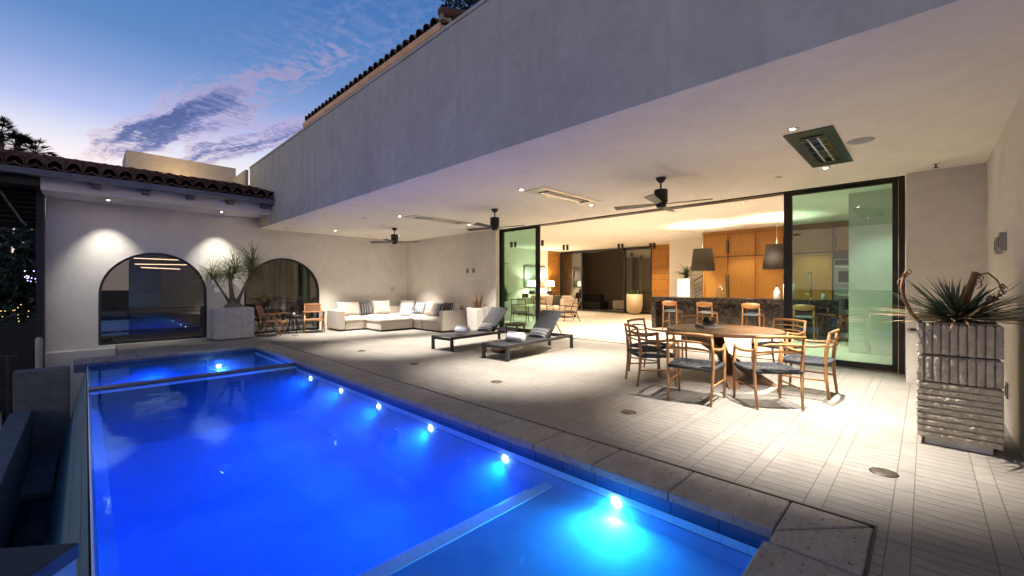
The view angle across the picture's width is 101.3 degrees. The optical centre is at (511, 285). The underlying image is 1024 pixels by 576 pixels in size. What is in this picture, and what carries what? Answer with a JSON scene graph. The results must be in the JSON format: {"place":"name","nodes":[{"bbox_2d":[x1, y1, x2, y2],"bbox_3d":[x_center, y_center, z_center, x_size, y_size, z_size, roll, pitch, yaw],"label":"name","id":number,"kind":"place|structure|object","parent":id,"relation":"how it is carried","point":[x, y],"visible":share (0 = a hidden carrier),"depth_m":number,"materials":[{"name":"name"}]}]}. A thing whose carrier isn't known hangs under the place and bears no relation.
{"place":"outdoors","nodes":[
{"label":"outdoors","id":0,"kind":"place"},
{"bbox_2d":[101,316,316,342],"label":"dining room floor","id":1,"kind":"structure","parent":0,"point":[116,334],"depth_m":13.01,"materials":[{"name":"tile"}]},
{"bbox_2d":[107,305,203,334],"bbox_3d":[-10.605,1.034,12.890,1.000,0.780,2.600,0,0,45],"label":"long dining table","id":2,"kind":"object","parent":1,"relation":"on","point":[126,323],"visible":0.8,"depth_m":12.42,"materials":[{"name":"brown wood"}]},
{"bbox_2d":[0,0,480,252],"label":"sky","id":3,"kind":"structure","parent":0,"point":[225,83],"materials":[{"name":"blue"}]},
{"bbox_2d":[116,329,1023,575],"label":"terrace floor","id":4,"kind":"structure","parent":0,"point":[934,510],"depth_m":4.16,"materials":[{"name":"tile"}]},
{"bbox_2d":[209,306,253,340],"bbox_3d":[-7.352,0.990,11.021,0.656,0.820,0.874,0,0,45],"label":"fluted planter","id":5,"kind":"object","parent":4,"relation":"on","point":[230,323],"visible":0.98,"depth_m":10.77,"materials":[{"name":"concrete"}]},
{"bbox_2d":[176,242,281,307],"bbox_3d":[-7.353,-0.318,11.039,2.612,1.855,1.840,0,0,0],"label":"ponytail palm","id":6,"kind":"object","parent":5,"relation":"in","point":[232,301],"visible":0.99,"depth_m":10.97,"materials":[{"name":"green plant"}]},
{"bbox_2d":[255,305,286,336],"bbox_3d":[-6.708,0.985,11.706,0.661,0.845,0.580,0,0,-15],"label":"cane armchair","id":7,"kind":"object","parent":4,"relation":"on","point":[259,309],"visible":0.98,"depth_m":11.55,"materials":[{"name":"brown wood"}]},
{"bbox_2d":[286,315,301,333],"bbox_3d":[-6.372,1.140,12.274,0.450,0.520,0.450,0,0,45],"label":"side table","id":8,"kind":"object","parent":4,"relation":"on","point":[293,332],"visible":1,"depth_m":12.20,"materials":[{"name":"black metal"}]},
{"bbox_2d":[302,303,325,332],"bbox_3d":[-5.948,0.985,12.595,0.580,0.845,0.661,0,0,-30],"label":"cane armchair","id":9,"kind":"object","parent":4,"relation":"on","point":[310,308],"visible":1,"depth_m":12.73,"materials":[{"name":"brown wood"}]},
{"bbox_2d":[328,306,399,330],"bbox_3d":[-4.547,1.070,13.923,0.888,0.660,2.750,0,0,45],"label":"sofa section","id":10,"kind":"object","parent":4,"relation":"on","point":[338,319],"visible":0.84,"depth_m":12.98,"materials":[{"name":"fabric"}]},
{"bbox_2d":[337,301,359,315],"bbox_3d":[-5.247,0.757,13.510,0.740,0.460,0.170,0,-14,-45],"label":"cushion","id":11,"kind":"object","parent":10,"relation":"on","point":[350,308],"visible":0.88,"depth_m":13.46,"materials":[{"name":"beige fabric"}]},
{"bbox_2d":[365,315,412,331],"bbox_3d":[-3.870,1.184,13.305,1.016,0.432,1.176,0,0,45],"label":"ottoman","id":12,"kind":"object","parent":4,"relation":"on","point":[387,323],"visible":1,"depth_m":12.95,"materials":[{"name":"fabric"}]},
{"bbox_2d":[363,306,418,316],"bbox_3d":[-4.142,1.070,14.290,0.950,0.660,1.878,0,0,45],"label":"sofa section","id":13,"kind":"object","parent":4,"relation":"on","point":[370,315],"visible":0.24,"depth_m":13.95,"materials":[{"name":"fabric"}]},
{"bbox_2d":[359,301,371,314],"bbox_3d":[-4.871,0.759,13.905,0.173,0.460,0.460,-21,-13,39],"label":"cushion","id":14,"kind":"object","parent":13,"relation":"on","point":[364,307],"visible":1,"depth_m":13.82,"materials":[{"name":"grey fabric"}]},
{"bbox_2d":[372,300,390,313],"bbox_3d":[-4.446,0.749,14.335,0.660,0.480,0.173,0,-15,-45],"label":"cushion","id":15,"kind":"object","parent":13,"relation":"on","point":[380,307],"visible":1,"depth_m":14.25,"materials":[{"name":"beige fabric"}]},
{"bbox_2d":[398,300,414,312],"bbox_3d":[-3.712,0.755,14.803,0.560,0.480,0.172,0,-20,10],"label":"cushion","id":16,"kind":"object","parent":13,"relation":"on","point":[407,302],"visible":0.45,"depth_m":14.79,"materials":[{"name":"beige fabric"}]},
{"bbox_2d":[400,303,414,311],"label":"cushion","id":17,"kind":"object","parent":13,"relation":"on","point":[404,306],"visible":0.65,"depth_m":14.14,"materials":[{"name":"white fabric"}]},
{"bbox_2d":[407,307,465,331],"bbox_3d":[-2.590,1.070,13.422,2.420,0.660,0.938,0,0,45],"label":"sofa section","id":18,"kind":"object","parent":4,"relation":"on","point":[447,320],"visible":0.86,"depth_m":12.66,"materials":[{"name":"fabric"}]},
{"bbox_2d":[398,310,414,314],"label":"cushion","id":19,"kind":"object","parent":18,"relation":"on","point":[406,312],"visible":1,"depth_m":13.72,"materials":[{"name":"white fabric"}]},
{"bbox_2d":[413,302,425,313],"bbox_3d":[-3.119,0.780,14.212,0.500,0.420,0.173,0,-18,35],"label":"cushion","id":20,"kind":"object","parent":18,"relation":"on","point":[419,308],"visible":0.98,"depth_m":14.12,"materials":[{"name":"white fabric"}]},
{"bbox_2d":[424,301,436,315],"bbox_3d":[-2.627,0.750,13.509,0.173,0.480,0.520,22,-15,-41],"label":"cushion","id":21,"kind":"object","parent":18,"relation":"on","point":[429,308],"visible":0.92,"depth_m":13.39,"materials":[{"name":"beige fabric"}]},
{"bbox_2d":[433,303,443,316],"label":"cushion","id":22,"kind":"object","parent":18,"relation":"on","point":[438,307],"visible":0.84,"depth_m":12.95,"materials":[{"name":"grey fabric"}]},
{"bbox_2d":[443,302,453,310],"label":"cushion","id":23,"kind":"object","parent":18,"relation":"on","point":[448,306],"visible":0.48,"depth_m":12.98,"materials":[{"name":"grey fabric"}]},
{"bbox_2d":[452,303,459,309],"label":"cushion","id":24,"kind":"object","parent":18,"relation":"on","point":[456,306],"visible":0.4,"depth_m":12.88,"materials":[{"name":"beige fabric"}]},
{"bbox_2d":[46,342,873,575],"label":"swimming pool","id":25,"kind":"structure","parent":4,"relation":"in","point":[279,460],"depth_m":4.19,"materials":[{"name":"liquid"}]},
{"bbox_2d":[88,350,267,370],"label":"tiles","id":26,"kind":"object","parent":25,"relation":"in","point":[136,362],"depth_m":8.62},
{"bbox_2d":[272,342,877,575],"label":"slot drain","id":27,"kind":"object","parent":25,"relation":"on","point":[875,527],"visible":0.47,"depth_m":3.07,"materials":[{"name":"black metal"}]},
{"bbox_2d":[431,307,518,351],"bbox_3d":[-0.803,0.976,9.881,0.652,0.848,2.260,0,0,39],"label":"sun lounger","id":28,"kind":"object","parent":4,"relation":"on","point":[494,315],"visible":0.82,"depth_m":9.96,"materials":[{"name":"grey metal"}]},
{"bbox_2d":[455,326,470,333],"bbox_3d":[-1.116,1.010,9.488,0.380,0.166,0.157,0,0,42],"label":"rolled towel","id":29,"kind":"object","parent":28,"relation":"on","point":[462,329],"visible":1,"depth_m":9.41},
{"bbox_2d":[476,323,494,331],"bbox_3d":[-0.626,1.014,10.097,0.460,0.134,0.270,0,40,40],"label":"cushion","id":30,"kind":"object","parent":28,"relation":"on","point":[487,327],"visible":1,"depth_m":10.02,"materials":[{"name":"grey fabric"}]},
{"bbox_2d":[467,307,487,330],"bbox_3d":[-1.003,1.025,12.098,0.439,0.750,0.439,0,0,45],"label":"white planter","id":31,"kind":"object","parent":4,"relation":"on","point":[476,317],"visible":0.66,"depth_m":11.93,"materials":[{"name":"ceramic"}]},
{"bbox_2d":[470,288,489,307],"bbox_3d":[-0.975,0.399,12.026,0.766,0.615,0.858,0,0,-12],"label":"bromeliad","id":32,"kind":"object","parent":31,"relation":"on","point":[478,303],"visible":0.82,"depth_m":12.01,"materials":[{"name":"brown plant"}]},
{"bbox_2d":[491,348,509,352],"bbox_3d":[-0.234,1.363,8.816,0.400,0.075,0.400,0,0,45],"label":"wooden stool","id":33,"kind":"object","parent":4,"relation":"on","point":[496,350],"visible":0.62,"depth_m":8.65,"materials":[{"name":"brown wood"}]},
{"bbox_2d":[505,322,525,347],"bbox_3d":[0.088,1.139,9.661,0.504,0.524,0.514,0,0,-15],"label":"side table","id":34,"kind":"object","parent":4,"relation":"on","point":[516,324],"visible":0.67,"depth_m":9.58,"materials":[{"name":"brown wood"}]},
{"bbox_2d":[482,310,572,361],"bbox_3d":[0.393,0.976,8.713,0.652,0.848,2.260,0,0,40],"label":"sun lounger","id":35,"kind":"object","parent":4,"relation":"on","point":[547,319],"visible":0.95,"depth_m":8.84,"materials":[{"name":"grey metal"}]},
{"bbox_2d":[506,331,525,340],"bbox_3d":[0.077,1.010,8.321,0.380,0.166,0.157,0,0,38],"label":"rolled towel","id":36,"kind":"object","parent":35,"relation":"on","point":[518,336],"visible":1,"depth_m":8.25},
{"bbox_2d":[527,328,549,337],"bbox_3d":[0.567,1.012,8.929,0.460,0.132,0.270,0,40,40],"label":"cushion","id":37,"kind":"object","parent":35,"relation":"on","point":[539,332],"visible":0.98,"depth_m":8.85,"materials":[{"name":"grey fabric"}]},
{"bbox_2d":[621,410,636,414],"bbox_3d":[1.285,1.397,4.628,0.172,0.004,0.172,0,0,45],"label":"floor disc","id":38,"kind":"object","parent":4,"relation":"on","point":[630,412],"visible":1,"depth_m":4.60,"materials":[{"name":"brown metal"}]},
{"bbox_2d":[624,323,676,386],"bbox_3d":[1.957,0.978,6.039,0.601,0.847,0.638,0,0,-3],"label":"dining chair","id":39,"kind":"object","parent":4,"relation":"on","point":[657,351],"visible":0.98,"depth_m":5.87,"materials":[{"name":"brown wood"}]},
{"bbox_2d":[627,318,674,376],"bbox_3d":[2.250,0.978,6.836,0.638,0.847,0.601,0,0,-43],"label":"dining chair","id":40,"kind":"object","parent":4,"relation":"on","point":[651,344],"visible":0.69,"depth_m":6.82,"materials":[{"name":"brown wood"}]},
{"bbox_2d":[665,332,725,407],"bbox_3d":[2.244,0.978,5.156,0.638,0.847,0.601,0,0,39],"label":"dining chair","id":41,"kind":"object","parent":4,"relation":"on","point":[714,366],"visible":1,"depth_m":5.08,"materials":[{"name":"brown wood"}]},
{"bbox_2d":[681,315,710,363],"bbox_3d":[3.409,0.978,7.652,0.638,0.847,0.601,0,0,12],"label":"dining chair","id":42,"kind":"object","parent":4,"relation":"on","point":[686,337],"visible":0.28,"depth_m":7.88,"materials":[{"name":"brown wood"}]},
{"bbox_2d":[667,324,784,389],"bbox_3d":[3.166,1.025,6.312,1.580,0.750,1.580,0,0,25],"label":"dining table","id":43,"kind":"object","parent":4,"relation":"on","point":[733,331],"visible":0.8,"depth_m":6.02,"materials":[{"name":"brown wood"}]},
{"bbox_2d":[732,335,806,410],"bbox_3d":[3.019,0.978,4.937,0.638,0.847,0.601,0,0,6],"label":"dining chair","id":44,"kind":"object","parent":4,"relation":"on","point":[782,366],"visible":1,"depth_m":4.73,"materials":[{"name":"brown wood"}]},
{"bbox_2d":[751,318,806,374],"bbox_3d":[4.357,0.978,6.837,0.601,0.847,0.638,0,0,-25],"label":"dining chair","id":45,"kind":"object","parent":4,"relation":"on","point":[787,333],"visible":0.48,"depth_m":6.95,"materials":[{"name":"brown wood"}]},
{"bbox_2d":[778,329,839,399],"bbox_3d":[3.880,0.978,5.468,0.638,0.847,0.601,0,0,-43],"label":"dining chair","id":46,"kind":"object","parent":4,"relation":"on","point":[826,360],"visible":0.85,"depth_m":5.40,"materials":[{"name":"brown wood"}]},
{"bbox_2d":[869,467,898,477],"bbox_3d":[2.775,1.397,3.134,0.172,0.004,0.172,0,0,45],"label":"floor disc","id":47,"kind":"object","parent":4,"relation":"on","point":[883,472],"visible":1,"depth_m":3.13,"materials":[{"name":"brown metal"}]},
{"bbox_2d":[916,319,1003,454],"bbox_3d":[3.956,0.863,3.736,0.520,1.075,0.519,0,0,45],"label":"stone planter","id":48,"kind":"object","parent":4,"relation":"on","point":[960,385],"visible":0.99,"depth_m":3.55,"materials":[{"name":"stone"}]},
{"bbox_2d":[867,269,1023,329],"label":"yucca","id":49,"kind":"object","parent":48,"relation":"in","point":[963,307],"visible":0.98,"depth_m":3.67,"materials":[{"name":"green plant"}]},
{"bbox_2d":[695,324,721,328],"bbox_3d":[2.975,0.624,6.360,0.300,0.048,0.230,0,0,-7],"label":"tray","id":50,"kind":"object","parent":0,"point":[715,326],"visible":0.94,"depth_m":6.26,"materials":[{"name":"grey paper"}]},
{"bbox_2d":[702,316,714,324],"bbox_3d":[2.982,0.534,6.361,0.182,0.130,0.178,0,0,20],"label":"sculpture","id":51,"kind":"object","parent":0,"point":[706,321],"visible":1,"depth_m":6.33,"materials":[{"name":"black metal"}]},
{"bbox_2d":[524,307,905,374],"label":"interior floor","id":52,"kind":"structure","parent":0,"point":[600,326],"depth_m":12.97,"materials":[{"name":"tile"}]},
{"bbox_2d":[540,295,577,317],"bbox_3d":[1.563,0.940,19.283,2.820,0.920,1.018,0,0,45],"label":"living room sofa","id":53,"kind":"object","parent":52,"relation":"on","point":[570,301],"visible":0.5,"depth_m":18.46,"materials":[{"name":"beige fabric"}]},
{"bbox_2d":[540,296,546,304],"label":"cushion","id":54,"kind":"object","parent":53,"relation":"on","point":[542,299],"visible":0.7,"depth_m":19.33,"materials":[{"name":"brown fabric"}]},
{"bbox_2d":[552,295,561,304],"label":"cushion","id":55,"kind":"object","parent":53,"relation":"on","point":[556,300],"visible":0.88,"depth_m":18.73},
{"bbox_2d":[558,298,580,320],"bbox_3d":[2.257,0.960,16.439,0.754,0.891,0.680,0,0,-15],"label":"lounge chair","id":56,"kind":"object","parent":52,"relation":"on","point":[567,311],"visible":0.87,"depth_m":16.22,"materials":[{"name":"brown wood"}]},
{"bbox_2d":[575,294,607,308],"bbox_3d":[4.577,0.965,25.041,2.200,0.830,0.920,0,0,45],"label":"patio sofa","id":57,"kind":"object","parent":52,"relation":"on","point":[593,301],"visible":0.73,"depth_m":24.65,"materials":[{"name":"fabric"}]},
{"bbox_2d":[562,249,650,307],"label":"patio wall","id":58,"kind":"structure","parent":52,"relation":"on","point":[603,273],"depth_m":27.41,"materials":[{"name":"brown paint"}]},
{"bbox_2d":[613,300,626,309],"bbox_3d":[6.275,1.140,24.129,0.720,0.520,0.720,0,0,45],"label":"pouf","id":59,"kind":"object","parent":52,"relation":"on","point":[618,304],"visible":0.77,"depth_m":23.88,"materials":[{"name":"fabric"}]},
{"bbox_2d":[626,289,644,314],"bbox_3d":[5.934,0.757,20.150,0.979,1.286,0.844,0,0,45],"label":"bowl planter","id":60,"kind":"object","parent":52,"relation":"on","point":[634,302],"visible":1,"depth_m":19.89,"materials":[{"name":"beige ceramic"}]},
{"bbox_2d":[662,301,682,329],"bbox_3d":[4.950,0.936,12.944,0.472,0.929,0.536,0,0,45],"label":"bar stool","id":61,"kind":"object","parent":52,"relation":"on","point":[669,303],"visible":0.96,"depth_m":12.83,"materials":[{"name":"brown wood"}]},
{"bbox_2d":[677,278,693,296],"bbox_3d":[6.811,0.560,16.446,0.480,1.680,0.480,0,0,45],"label":"pedestal planter","id":62,"kind":"object","parent":52,"relation":"on","point":[685,286],"visible":0.51,"depth_m":16.27,"materials":[{"name":"ceramic"}]},
{"bbox_2d":[673,262,696,277],"bbox_3d":[6.761,-0.607,16.479,0.915,0.678,1.019,0,0,10],"label":"potted plant","id":63,"kind":"object","parent":62,"relation":"on","point":[685,273],"visible":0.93,"depth_m":16.42,"materials":[{"name":"green plant"}]},
{"bbox_2d":[696,302,717,323],"bbox_3d":[5.677,0.936,12.228,0.472,0.929,0.536,0,0,45],"label":"bar stool","id":64,"kind":"object","parent":52,"relation":"on","point":[705,304],"visible":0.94,"depth_m":12.10,"materials":[{"name":"brown wood"}]},
{"bbox_2d":[702,226,783,297],"bbox_3d":[8.737,-0.247,13.813,4.620,3.295,0.692,0,0,45],"label":"kitchen cabinet","id":65,"kind":"object","parent":52,"relation":"on","point":[738,256],"visible":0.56,"depth_m":14.30,"materials":[{"name":"brown wood"}]},
{"bbox_2d":[741,303,764,326],"bbox_3d":[6.532,0.936,11.387,0.472,0.929,0.536,0,0,45],"label":"bar stool","id":66,"kind":"object","parent":52,"relation":"on","point":[750,306],"visible":0.96,"depth_m":11.26,"materials":[{"name":"brown wood"}]},
{"bbox_3d":[1.430,0.915,22.056,0.400,0.970,2.250,0,0,45],"label":"console table","id":67,"kind":"object","parent":52,"relation":"on","visible":0},
{"bbox_2d":[545,281,553,292],"bbox_3d":[2.030,0.099,22.623,0.500,0.660,0.500,0,0,45],"label":"table lamp","id":68,"kind":"object","parent":67,"relation":"on","point":[549,284],"visible":0.94,"depth_m":22.47,"materials":[{"name":"fabric"}]},
{"bbox_2d":[652,296,783,330],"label":"kitchen island","id":69,"kind":"structure","parent":0,"point":[728,310],"depth_m":12.58,"materials":[{"name":"stone"}]},
{"bbox_2d":[774,285,779,298],"bbox_3d":[7.317,0.185,11.600,0.160,0.390,0.160,0,0,45],"label":"bottle","id":70,"kind":"object","parent":69,"relation":"on","point":[776,293],"visible":1,"depth_m":11.54,"materials":[{"name":"white paint"}]},
{"label":"ground","id":71,"kind":"structure","parent":0,"visible":0},
{"bbox_2d":[0,115,21,247],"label":"fan palm","id":72,"kind":"object","parent":71,"relation":"on","point":[2,125],"visible":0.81,"depth_m":28.77,"materials":[{"name":"green plant"}]},
{"bbox_2d":[0,227,27,269],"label":"tree","id":73,"kind":"object","parent":71,"relation":"on","point":[6,229],"visible":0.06,"depth_m":16.63,"materials":[{"name":"green plant"}]},
{"bbox_2d":[1,307,28,323],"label":"path lights","id":74,"kind":"object","parent":71,"relation":"on","point":[12,314],"visible":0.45,"depth_m":10.29,"materials":[{"name":"yellow metal"}]},
{"bbox_2d":[0,228,35,321],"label":"tree","id":75,"kind":"object","parent":71,"relation":"on","point":[17,289],"visible":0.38,"depth_m":13.25,"materials":[{"name":"green plant"}]},
{"bbox_2d":[0,318,35,425],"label":"garden fence","id":76,"kind":"object","parent":71,"relation":"on","point":[18,339],"visible":0.26,"depth_m":9.93,"materials":[{"name":"paint"}]},
{"bbox_2d":[0,303,35,323],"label":"shrub","id":77,"kind":"object","parent":71,"relation":"on","point":[9,314],"visible":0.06,"depth_m":11.84,"materials":[{"name":"green plant"}]},
{"bbox_2d":[0,128,40,259],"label":"fan palm","id":78,"kind":"object","parent":71,"relation":"on","point":[14,133],"visible":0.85,"depth_m":29.10,"materials":[{"name":"green plant"}]},
{"bbox_2d":[0,188,44,367],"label":"slatted screen","id":79,"kind":"object","parent":71,"relation":"on","point":[28,206],"visible":0.72,"depth_m":8.64,"materials":[{"name":"paint"}]},
{"bbox_2d":[0,411,58,547],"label":"catch basin","id":80,"kind":"object","parent":71,"relation":"on","point":[26,474],"visible":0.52,"depth_m":5.99,"materials":[{"name":"grey paint"}]},
{"bbox_2d":[5,495,52,547],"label":"basin water","id":81,"kind":"structure","parent":80,"relation":"in","point":[30,525],"depth_m":5.29,"materials":[{"name":"liquid"}]},
{"bbox_2d":[13,134,59,260],"bbox_3d":[-33.792,-3.445,29.793,2.503,14.497,2.238,0,0,-20],"label":"fan palm","id":82,"kind":"object","parent":71,"relation":"on","point":[31,147],"visible":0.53,"depth_m":30.00,"materials":[{"name":"green plant"}]},
{"bbox_2d":[35,337,42,368],"bbox_3d":[-9.209,2.405,8.178,0.104,2.790,0.104,0,0,45],"label":"bollard","id":83,"kind":"object","parent":71,"relation":"on","point":[38,352],"visible":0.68,"depth_m":8.15,"materials":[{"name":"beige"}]},
{"bbox_2d":[0,543,78,575],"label":"wall","id":84,"kind":"structure","parent":71,"relation":"on","point":[52,560],"depth_m":1.61,"materials":[{"name":"blue paint"}]},
{"bbox_2d":[13,365,69,454],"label":"retaining wall","id":85,"kind":"structure","parent":71,"relation":"on","point":[42,395],"depth_m":7.37,"materials":[{"name":"grey paint"}]},
{"bbox_2d":[437,0,479,10],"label":"tree","id":86,"kind":"object","parent":71,"relation":"on","point":[469,3],"visible":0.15,"depth_m":17.79,"materials":[{"name":"green plant"}]},
{"bbox_2d":[0,0,1023,456],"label":"house","id":87,"kind":"structure","parent":71,"relation":"on","point":[478,112],"depth_m":6.35,"materials":[{"name":"white paint"}]},
{"bbox_2d":[0,189,27,225],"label":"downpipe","id":88,"kind":"object","parent":87,"relation":"attached to","point":[12,207],"visible":1,"depth_m":8.39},
{"bbox_2d":[135,266,160,293],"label":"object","id":89,"kind":"object","parent":87,"relation":"attached to","point":[147,280],"visible":0.86,"depth_m":14.74,"materials":[{"name":"blue metal"}]},
{"bbox_2d":[98,253,206,344],"bbox_3d":[-8.807,0.292,10.391,0.070,2.185,2.040,0,0,45],"label":"arched window","id":90,"kind":"structure","parent":87,"relation":"in","point":[203,283],"depth_m":10.28,"materials":[{"name":"black metal"}]},
{"bbox_2d":[134,255,186,268],"bbox_3d":[-10.818,-1.155,12.959,0.720,1.290,1.300,0,0,37],"label":"linear chandelier","id":91,"kind":"object","parent":87,"relation":"hanging from","point":[161,259],"visible":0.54,"depth_m":12.96,"materials":[{"name":"gold metal"}]},
{"bbox_2d":[244,258,318,333],"bbox_3d":[-6.780,0.292,12.451,0.070,2.185,2.040,0,0,45],"label":"arched window","id":92,"kind":"structure","parent":87,"relation":"in","point":[317,287],"depth_m":12.66,"materials":[{"name":"black metal"}]},
{"bbox_2d":[262,260,309,327],"bbox_3d":[-7.575,-0.180,14.117,0.120,3.140,1.500,0,0,45],"label":"curtain","id":93,"kind":"object","parent":87,"relation":"hanging from","point":[288,291],"visible":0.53,"depth_m":14.06,"materials":[{"name":"grey fabric"}]},
{"bbox_2d":[370,228,418,244],"bbox_3d":[-3.292,-1.376,11.768,1.081,0.446,1.081,0,0,-38],"label":"ceiling fan","id":94,"kind":"object","parent":87,"relation":"hanging from","point":[394,238],"visible":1,"depth_m":11.72,"materials":[{"name":"brown metal"}]},
{"bbox_2d":[404,215,469,224],"bbox_3d":[-1.802,-1.587,10.288,0.430,0.026,1.680,0,0,45],"label":"ceiling heater","id":95,"kind":"object","parent":87,"relation":"attached to","point":[436,219],"visible":1,"depth_m":10.16,"materials":[{"name":"metal"}]},
{"bbox_2d":[467,208,523,231],"bbox_3d":[-0.361,-1.376,8.829,1.081,0.446,1.081,0,0,-14],"label":"ceiling fan","id":96,"kind":"object","parent":87,"relation":"hanging from","point":[494,224],"visible":1,"depth_m":8.76,"materials":[{"name":"brown metal"}]},
{"bbox_2d":[500,225,539,332],"bbox_3d":[0.221,-0.153,12.493,1.610,3.081,0.050,0,0,45],"label":"sliding glass door","id":97,"kind":"structure","parent":87,"relation":"in","point":[519,248],"depth_m":12.46,"materials":[{"name":"clear glass"}]},
{"bbox_2d":[540,267,545,286],"bbox_3d":[1.224,-0.445,22.435,0.035,1.130,1.720,0,0,45],"label":"painting","id":98,"kind":"object","parent":87,"relation":"attached to","point":[542,276],"visible":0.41,"depth_m":22.88,"materials":[{"name":"white metal"}]},
{"bbox_2d":[525,187,600,204],"bbox_3d":[0.957,-1.587,7.574,0.430,0.026,1.680,0,0,45],"label":"ceiling heater","id":99,"kind":"object","parent":87,"relation":"attached to","point":[558,195],"visible":1,"depth_m":7.48,"materials":[{"name":"metal"}]},
{"bbox_2d":[560,247,652,313],"bbox_3d":[4.757,-0.225,22.016,5.540,3.250,0.100,0,0,45],"label":"far glass door","id":100,"kind":"structure","parent":87,"relation":"in","point":[637,248],"depth_m":21.82,"materials":[{"name":"black metal"}]},
{"bbox_2d":[614,177,712,211],"bbox_3d":[2.219,-1.376,6.262,1.081,0.446,1.081,0,0,-12],"label":"ceiling fan","id":101,"kind":"object","parent":87,"relation":"hanging from","point":[658,198],"visible":1,"depth_m":6.20,"materials":[{"name":"black metal"}]},
{"bbox_2d":[691,225,714,270],"bbox_3d":[6.016,-1.179,13.244,0.710,1.440,0.710,0,0,45],"label":"pendant lamp","id":102,"kind":"object","parent":87,"relation":"hanging from","point":[702,259],"visible":1,"depth_m":12.99,"materials":[{"name":"fabric"}]},
{"bbox_2d":[762,217,783,268],"bbox_3d":[7.456,-1.179,11.827,0.710,1.440,0.710,0,0,45],"label":"pendant lamp","id":103,"kind":"object","parent":87,"relation":"hanging from","point":[773,256],"visible":0.84,"depth_m":11.62,"materials":[{"name":"fabric"}]},
{"bbox_2d":[785,127,799,131],"bbox_3d":[2.872,-1.595,4.301,0.125,0.010,0.125,0,0,45],"label":"recessed downlight","id":104,"kind":"object","parent":87,"relation":"attached to","point":[791,129],"visible":1,"depth_m":4.30,"materials":[{"name":"metal"}]},
{"bbox_2d":[783,125,853,167],"bbox_3d":[3.637,-1.587,4.937,0.430,0.026,1.680,0,0,45],"label":"ceiling heater","id":105,"kind":"object","parent":87,"relation":"attached to","point":[820,147],"visible":1,"depth_m":4.81,"materials":[{"name":"metal"}]},
{"bbox_2d":[784,178,897,372],"bbox_3d":[5.583,-0.153,7.217,1.555,3.081,0.050,0,0,45],"label":"sliding glass door","id":106,"kind":"structure","parent":87,"relation":"in","point":[841,242],"depth_m":7.12,"materials":[{"name":"clear glass"}]},
{"bbox_2d":[846,137,874,144],"bbox_3d":[3.859,-1.595,4.649,0.250,0.009,0.250,0,0,45],"label":"ceiling speaker","id":107,"kind":"object","parent":87,"relation":"attached to","point":[861,140],"visible":1,"depth_m":4.62,"materials":[{"name":"grey"}]},
{"bbox_2d":[994,237,1002,253],"bbox_3d":[5.071,-0.410,4.381,0.054,0.170,0.100,0,0,45],"label":"wall switch","id":108,"kind":"object","parent":87,"relation":"attached to","point":[996,251],"depth_m":4.36,"materials":[{"name":"grey"}]},
{"bbox_2d":[998,232,1006,250],"bbox_3d":[4.847,-0.430,4.153,0.054,0.180,0.100,0,0,45],"label":"wall switch","id":109,"kind":"object","parent":87,"relation":"attached to","point":[1002,241],"depth_m":4.12,"materials":[{"name":"grey"}]},
{"bbox_2d":[1004,382,1007,398],"bbox_3d":[4.790,1.020,4.069,0.018,0.150,0.100,0,0,45],"label":"outlet cover","id":110,"kind":"object","parent":87,"relation":"attached to","point":[1006,390],"visible":1,"depth_m":4.04,"materials":[{"name":"grey"}]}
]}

